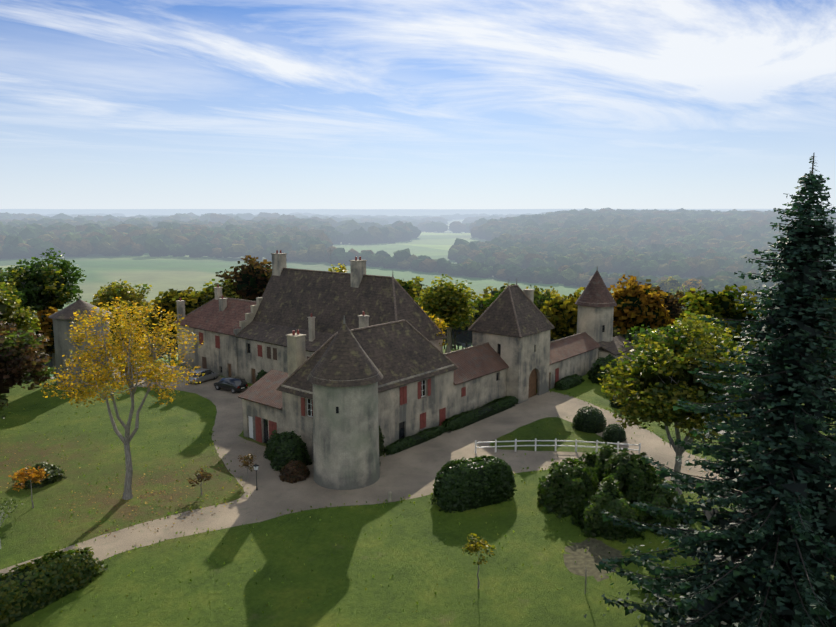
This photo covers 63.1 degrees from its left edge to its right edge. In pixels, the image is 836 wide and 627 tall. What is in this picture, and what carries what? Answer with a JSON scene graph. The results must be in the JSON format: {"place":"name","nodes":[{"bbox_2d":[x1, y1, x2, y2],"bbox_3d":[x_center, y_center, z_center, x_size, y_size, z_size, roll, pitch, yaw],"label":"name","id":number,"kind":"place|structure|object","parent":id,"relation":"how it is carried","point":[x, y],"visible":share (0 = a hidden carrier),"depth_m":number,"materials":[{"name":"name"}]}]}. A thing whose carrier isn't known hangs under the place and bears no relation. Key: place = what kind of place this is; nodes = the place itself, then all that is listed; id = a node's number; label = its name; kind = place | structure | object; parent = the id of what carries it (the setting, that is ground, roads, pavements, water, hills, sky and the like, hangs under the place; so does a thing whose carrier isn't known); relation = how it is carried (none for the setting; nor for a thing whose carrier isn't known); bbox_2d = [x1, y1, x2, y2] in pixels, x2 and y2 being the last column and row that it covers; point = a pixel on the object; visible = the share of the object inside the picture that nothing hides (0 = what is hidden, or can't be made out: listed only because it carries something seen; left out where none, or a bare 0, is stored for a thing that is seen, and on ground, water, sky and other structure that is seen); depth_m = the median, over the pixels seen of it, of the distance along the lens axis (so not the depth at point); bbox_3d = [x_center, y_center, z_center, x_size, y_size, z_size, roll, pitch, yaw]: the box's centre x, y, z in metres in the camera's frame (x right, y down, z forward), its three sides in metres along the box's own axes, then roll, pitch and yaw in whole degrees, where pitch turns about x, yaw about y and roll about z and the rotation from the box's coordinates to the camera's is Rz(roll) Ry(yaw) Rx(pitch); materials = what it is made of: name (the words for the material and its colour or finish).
{"place":"outdoors","nodes":[
{"label":"outdoors","id":0,"kind":"place"},
{"bbox_2d":[310,372,379,489],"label":"round tower","id":1,"kind":"structure","parent":0,"point":[346,438],"depth_m":54.87,"materials":[{"name":"beige paint"}]},
{"bbox_2d":[307,315,382,386],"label":"conical roof","id":2,"kind":"structure","parent":1,"relation":"on","point":[343,359],"depth_m":54.65,"materials":[{"name":"tile"}]},
{"bbox_2d":[0,209,835,626],"bbox_3d":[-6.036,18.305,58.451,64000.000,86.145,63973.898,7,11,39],"label":"ground","id":3,"kind":"structure","parent":0,"point":[416,551],"depth_m":47.49,"materials":[{"name":"green plant"}]},
{"bbox_2d":[0,498,23,548],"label":"small tree","id":4,"kind":"object","parent":3,"relation":"on","point":[8,507],"visible":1,"depth_m":45.45,"materials":[{"name":"green plant"}]},
{"bbox_2d":[3,291,32,311],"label":"tree","id":5,"kind":"object","parent":3,"relation":"on","point":[19,293],"visible":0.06,"depth_m":101.15,"materials":[{"name":"green plant"}]},
{"bbox_2d":[0,279,40,333],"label":"tree","id":6,"kind":"object","parent":3,"relation":"on","point":[10,312],"visible":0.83,"depth_m":92.08,"materials":[{"name":"green plant"}]},
{"bbox_2d":[0,312,55,418],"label":"tree","id":7,"kind":"object","parent":3,"relation":"on","point":[20,360],"visible":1,"depth_m":58.56,"materials":[{"name":"plant"}]},
{"bbox_2d":[8,466,48,507],"bbox_3d":[-29.380,13.131,51.370,2.169,3.556,2.582,7,11,39],"label":"small tree","id":8,"kind":"object","parent":3,"relation":"on","point":[34,475],"visible":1,"depth_m":50.87,"materials":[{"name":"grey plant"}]},
{"bbox_2d":[13,462,66,489],"bbox_3d":[-31.518,13.242,56.697,3.401,1.635,4.005,7,11,39],"label":"lawn bush","id":9,"kind":"object","parent":3,"relation":"on","point":[56,473],"visible":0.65,"depth_m":56.27,"materials":[{"name":"green plant"}]},
{"bbox_2d":[0,248,85,314],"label":"green tree","id":10,"kind":"object","parent":3,"relation":"on","point":[41,286],"visible":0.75,"depth_m":107.80,"materials":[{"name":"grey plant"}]},
{"bbox_2d":[0,546,107,626],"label":"hedge","id":11,"kind":"object","parent":3,"relation":"on","point":[43,582],"visible":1,"depth_m":39.16,"materials":[{"name":"green plant"}]},
{"bbox_2d":[53,311,113,387],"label":"tower","id":12,"kind":"structure","parent":3,"relation":"on","point":[61,328],"depth_m":86.38,"materials":[{"name":"stone"}]},
{"bbox_2d":[49,295,111,318],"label":"tower roof","id":13,"kind":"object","parent":12,"relation":"on","point":[70,309],"visible":0.83,"depth_m":86.91,"materials":[{"name":"tile"}]},
{"bbox_2d":[39,297,204,499],"bbox_3d":[-22.339,6.685,53.135,11.437,15.834,10.815,4,10,26],"label":"yellow tree","id":14,"kind":"object","parent":3,"relation":"on","point":[152,373],"visible":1,"depth_m":51.90,"materials":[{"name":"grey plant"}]},
{"bbox_2d":[90,279,157,362],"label":"tree","id":15,"kind":"object","parent":3,"relation":"on","point":[115,290],"visible":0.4,"depth_m":111.83,"materials":[{"name":"green plant"}]},
{"bbox_2d":[187,468,212,494],"bbox_3d":[-17.182,13.389,53.928,1.906,2.270,2.169,7,11,39],"label":"small tree","id":16,"kind":"object","parent":3,"relation":"on","point":[202,476],"visible":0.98,"depth_m":53.69,"materials":[{"name":"brown plant"}]},
{"bbox_2d":[191,278,241,307],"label":"tree","id":17,"kind":"object","parent":3,"relation":"on","point":[210,292],"visible":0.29,"depth_m":117.32,"materials":[{"name":"green plant"}]},
{"bbox_2d":[176,284,262,376],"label":"house wall","id":18,"kind":"structure","parent":3,"relation":"on","point":[215,352],"depth_m":93.70,"materials":[{"name":"stone"}]},
{"bbox_2d":[173,296,255,335],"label":"house roof","id":19,"kind":"structure","parent":18,"relation":"attached to","point":[209,316],"depth_m":94.33,"materials":[{"name":"tile"}]},
{"bbox_2d":[238,454,255,481],"bbox_3d":[-14.143,12.817,56.612,1.583,2.586,1.623,-1,9,-8],"label":"small tree","id":20,"kind":"object","parent":3,"relation":"on","point":[248,458],"visible":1,"depth_m":56.35,"materials":[{"name":"brown plant"}]},
{"bbox_2d":[253,464,258,489],"bbox_3d":[-13.017,13.160,54.841,0.400,2.340,0.400,7,11,39],"label":"garden lamp post","id":21,"kind":"object","parent":3,"relation":"on","point":[255,466],"visible":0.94,"depth_m":54.70,"materials":[{"name":"grey metal"}]},
{"bbox_2d":[255,369,267,381],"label":"bush","id":22,"kind":"object","parent":3,"relation":"on","point":[262,373],"visible":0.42,"depth_m":84.08,"materials":[{"name":"green plant"}]},
{"bbox_2d":[242,399,282,442],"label":"wall","id":23,"kind":"structure","parent":3,"relation":"on","point":[261,422],"depth_m":66.03,"materials":[{"name":"stone"}]},
{"bbox_2d":[238,369,287,409],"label":"annex roof","id":24,"kind":"object","parent":23,"relation":"on","point":[263,391],"visible":0.64,"depth_m":67.03,"materials":[{"name":"brown tile"}]},
{"bbox_2d":[263,430,281,460],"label":"bush","id":25,"kind":"object","parent":3,"relation":"on","point":[269,445],"visible":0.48,"depth_m":61.79,"materials":[{"name":"green plant"}]},
{"bbox_2d":[270,431,311,470],"bbox_3d":[-11.395,11.880,60.142,3.400,3.293,3.864,7,11,39],"label":"bush","id":26,"kind":"object","parent":3,"relation":"on","point":[287,447],"visible":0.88,"depth_m":59.27,"materials":[{"name":"green plant"}]},
{"bbox_2d":[279,459,309,483],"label":"bush","id":27,"kind":"object","parent":3,"relation":"on","point":[295,471],"visible":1,"depth_m":56.85,"materials":[{"name":"brown plant"}]},
{"bbox_2d":[328,263,348,272],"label":"tree","id":28,"kind":"object","parent":3,"relation":"on","point":[342,269],"visible":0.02,"depth_m":108.18,"materials":[{"name":"yellow plant"}]},
{"bbox_2d":[237,250,442,383],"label":"house wall","id":29,"kind":"structure","parent":3,"relation":"on","point":[255,358],"depth_m":86.14,"materials":[{"name":"beige paint"}]},
{"bbox_2d":[234,267,445,351],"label":"wing roof","id":30,"kind":"structure","parent":29,"relation":"attached to","point":[293,299],"depth_m":84.01,"materials":[{"name":"tile"}]},
{"bbox_2d":[0,436,709,536],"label":"fallen leaves","id":31,"kind":"object","parent":3,"relation":"on","point":[143,491],"visible":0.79,"depth_m":54.27,"materials":[{"name":"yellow plant"}]},
{"bbox_2d":[281,311,453,460],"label":"house wall","id":32,"kind":"structure","parent":3,"relation":"on","point":[411,409],"depth_m":64.92,"materials":[{"name":"beige paint"}]},
{"bbox_2d":[276,320,458,398],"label":"roof","id":33,"kind":"structure","parent":32,"relation":"attached to","point":[397,350],"depth_m":66.08,"materials":[{"name":"tile"}]},
{"bbox_2d":[0,390,754,626],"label":"grass tufts","id":34,"kind":"object","parent":3,"relation":"on","point":[168,513],"visible":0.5,"depth_m":50.99,"materials":[{"name":"green plant"}]},
{"bbox_2d":[379,426,384,456],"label":"climber bush","id":35,"kind":"object","parent":3,"relation":"on","point":[381,446],"visible":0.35,"depth_m":62.43,"materials":[{"name":"green plant"}]},
{"bbox_2d":[388,491,391,501],"bbox_3d":[-2.165,14.204,52.876,0.340,0.870,0.323,7,11,39],"label":"stone bollard","id":36,"kind":"object","parent":3,"relation":"on","point":[389,496],"visible":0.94,"depth_m":52.77,"materials":[{"name":"grey stone"}]},
{"bbox_2d":[384,426,446,454],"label":"hedge block","id":37,"kind":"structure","parent":3,"relation":"on","point":[418,438],"depth_m":65.51,"materials":[{"name":"green plant"}]},
{"bbox_2d":[0,207,835,297],"bbox_3d":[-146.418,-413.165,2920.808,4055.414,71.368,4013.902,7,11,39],"label":"forest","id":38,"kind":"object","parent":3,"relation":"on","point":[710,249],"visible":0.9,"depth_m":833.70,"materials":[{"name":"green plant"}]},
{"bbox_2d":[0,363,835,576],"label":"gravel drive","id":39,"kind":"structure","parent":3,"relation":"on","point":[411,471],"depth_m":60.51,"materials":[{"name":"beige gravel"}]},
{"bbox_2d":[187,368,218,383],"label":"silver hatchback car","id":40,"kind":"object","parent":39,"relation":"on","point":[209,374],"visible":0.77,"depth_m":88.90,"materials":[{"name":"grey paint"}]},
{"bbox_2d":[214,376,247,392],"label":"car","id":41,"kind":"object","parent":39,"relation":"on","point":[233,384],"visible":1,"depth_m":84.31,"materials":[{"name":"grey paint"}]},
{"bbox_2d":[18,255,835,388],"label":"tree belt","id":42,"kind":"object","parent":3,"relation":"on","point":[639,301],"visible":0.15,"depth_m":111.73,"materials":[{"name":"green plant"}]},
{"bbox_2d":[421,307,448,345],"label":"tree","id":43,"kind":"object","parent":3,"relation":"on","point":[439,324],"visible":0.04,"depth_m":82.72,"materials":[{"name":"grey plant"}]},
{"bbox_2d":[414,274,478,352],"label":"tree","id":44,"kind":"object","parent":3,"relation":"on","point":[451,303],"visible":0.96,"depth_m":104.39,"materials":[{"name":"green plant"}]},
{"bbox_2d":[430,455,516,512],"bbox_3d":[4.429,12.888,52.878,7.189,3.492,3.242,-4,10,-27],"label":"hedge bush","id":45,"kind":"object","parent":3,"relation":"on","point":[462,485],"visible":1,"depth_m":51.75,"materials":[{"name":"green plant"}]},
{"bbox_2d":[462,533,495,588],"bbox_3d":[3.635,14.888,40.441,2.035,3.387,2.038,7,11,39],"label":"small tree","id":46,"kind":"object","parent":3,"relation":"on","point":[474,544],"visible":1,"depth_m":40.19,"materials":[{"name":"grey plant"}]},
{"bbox_2d":[453,368,506,414],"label":"wall","id":47,"kind":"structure","parent":3,"relation":"on","point":[473,394],"depth_m":75.53,"materials":[{"name":"beige paint"}]},
{"bbox_2d":[445,342,508,384],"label":"wing roof","id":48,"kind":"structure","parent":47,"relation":"on","point":[477,361],"depth_m":76.50,"materials":[{"name":"brown tile"}]},
{"bbox_2d":[441,396,518,432],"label":"hedge","id":49,"kind":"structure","parent":3,"relation":"on","point":[469,417],"depth_m":73.22,"materials":[{"name":"green plant"}]},
{"bbox_2d":[472,289,549,403],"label":"tower","id":50,"kind":"structure","parent":3,"relation":"on","point":[526,359],"depth_m":80.34,"materials":[{"name":"stone"}]},
{"bbox_2d":[468,284,554,337],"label":"tower roof","id":51,"kind":"structure","parent":50,"relation":"on","point":[513,311],"depth_m":80.80,"materials":[{"name":"tile"}]},
{"bbox_2d":[475,439,640,453],"bbox_3d":[12.879,12.387,63.326,15.168,1.300,1.068,0,9,3],"label":"fence","id":52,"kind":"object","parent":3,"relation":"on","point":[555,445],"visible":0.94,"depth_m":63.49,"materials":[{"name":"paint"}]},
{"bbox_2d":[537,457,598,518],"bbox_3d":[11.563,12.937,52.254,5.028,3.634,5.622,7,11,39],"label":"bush","id":53,"kind":"object","parent":3,"relation":"on","point":[565,487],"visible":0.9,"depth_m":51.05,"materials":[{"name":"green plant"}]},
{"bbox_2d":[554,374,584,389],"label":"hedge","id":54,"kind":"object","parent":3,"relation":"on","point":[569,382],"visible":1,"depth_m":86.40,"materials":[{"name":"green plant"}]},
{"bbox_2d":[549,348,597,388],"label":"wall","id":55,"kind":"structure","parent":3,"relation":"on","point":[581,364],"depth_m":90.07,"materials":[{"name":"stone"}]},
{"bbox_2d":[549,332,600,364],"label":"roof","id":56,"kind":"structure","parent":55,"relation":"on","point":[562,349],"depth_m":91.24,"materials":[{"name":"tile"}]},
{"bbox_2d":[585,571,587,593],"bbox_3d":[9.877,15.606,40.143,0.168,1.951,0.296,6,11,35],"label":"sapling stake","id":57,"kind":"object","parent":3,"relation":"on","point":[585,582],"visible":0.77,"depth_m":40.07,"materials":[{"name":"brown wood"}]},
{"bbox_2d":[563,538,624,581],"bbox_3d":[11.250,15.885,44.397,4.263,0.001,5.109,7,11,39],"label":"soil bed","id":58,"kind":"object","parent":3,"relation":"on","point":[586,561],"visible":0.83,"depth_m":44.34,"materials":[{"name":"brown soil"}]},
{"bbox_2d":[577,301,613,349],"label":"tower wall","id":59,"kind":"structure","parent":3,"relation":"on","point":[595,324],"depth_m":97.95,"materials":[{"name":"stone"}]},
{"bbox_2d":[575,266,616,306],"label":"tower roof","id":60,"kind":"structure","parent":59,"relation":"on","point":[595,292],"depth_m":98.02,"materials":[{"name":"tile"}]},
{"bbox_2d":[578,442,617,490],"bbox_3d":[15.649,12.398,56.133,4.950,3.530,4.572,4,9,22],"label":"bush","id":61,"kind":"object","parent":3,"relation":"on","point":[597,461],"visible":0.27,"depth_m":55.58,"materials":[{"name":"green plant"}]},
{"bbox_2d":[587,354,624,384],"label":"bush","id":62,"kind":"object","parent":3,"relation":"on","point":[594,373],"visible":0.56,"depth_m":89.00,"materials":[{"name":"green plant"}]},
{"bbox_2d":[570,476,645,543],"bbox_3d":[13.579,13.450,48.217,5.396,3.844,4.926,7,11,39],"label":"bush","id":63,"kind":"object","parent":3,"relation":"on","point":[588,517],"visible":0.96,"depth_m":47.10,"materials":[{"name":"green plant"}]},
{"bbox_2d":[598,349,634,365],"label":"wall","id":64,"kind":"structure","parent":3,"relation":"on","point":[602,353],"depth_m":96.34,"materials":[{"name":"beige paint"}]},
{"bbox_2d":[598,335,633,355],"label":"roof","id":65,"kind":"structure","parent":64,"relation":"on","point":[614,344],"depth_m":97.77,"materials":[{"name":"tile"}]},
{"bbox_2d":[609,394,632,408],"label":"topiary bush","id":66,"kind":"object","parent":3,"relation":"on","point":[616,405],"visible":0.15,"depth_m":77.70,"materials":[{"name":"green plant"}]},
{"bbox_2d":[594,448,662,505],"bbox_3d":[16.767,12.431,52.544,5.947,4.538,6.852,7,11,39],"label":"bush","id":67,"kind":"object","parent":3,"relation":"on","point":[632,473],"visible":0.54,"depth_m":51.51,"materials":[{"name":"green plant"}]},
{"bbox_2d":[630,478,696,536],"bbox_3d":[17.672,13.463,49.184,4.947,3.524,4.230,-4,10,-27],"label":"bush","id":68,"kind":"object","parent":3,"relation":"on","point":[658,496],"visible":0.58,"depth_m":48.19,"materials":[{"name":"green plant"}]},
{"bbox_2d":[597,311,767,494],"bbox_3d":[20.537,7.101,53.673,12.516,14.833,12.260,2,9,12],"label":"oak tree","id":69,"kind":"object","parent":3,"relation":"on","point":[656,380],"visible":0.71,"depth_m":51.23,"materials":[{"name":"green plant"}]},
{"bbox_2d":[584,153,835,626],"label":"conifer tree","id":70,"kind":"object","parent":3,"relation":"on","point":[783,549],"visible":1,"depth_m":29.50,"materials":[{"name":"green plant"}]},
{"bbox_2d":[0,0,835,208],"label":"sky","id":71,"kind":"structure","parent":0,"point":[105,104],"materials":[{"name":"blue"}]},
{"bbox_2d":[490,417,620,452],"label":"lawn island","id":72,"kind":"structure","parent":0,"point":[554,426],"depth_m":67.66,"materials":[{"name":"green plant"}]},
{"bbox_2d":[572,406,606,433],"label":"topiary bush","id":73,"kind":"object","parent":72,"relation":"on","point":[588,419],"visible":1,"depth_m":69.38,"materials":[{"name":"green plant"}]},
{"bbox_2d":[602,423,626,442],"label":"topiary bush","id":74,"kind":"object","parent":72,"relation":"on","point":[613,433],"visible":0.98,"depth_m":66.39,"materials":[{"name":"green plant"}]}
]}

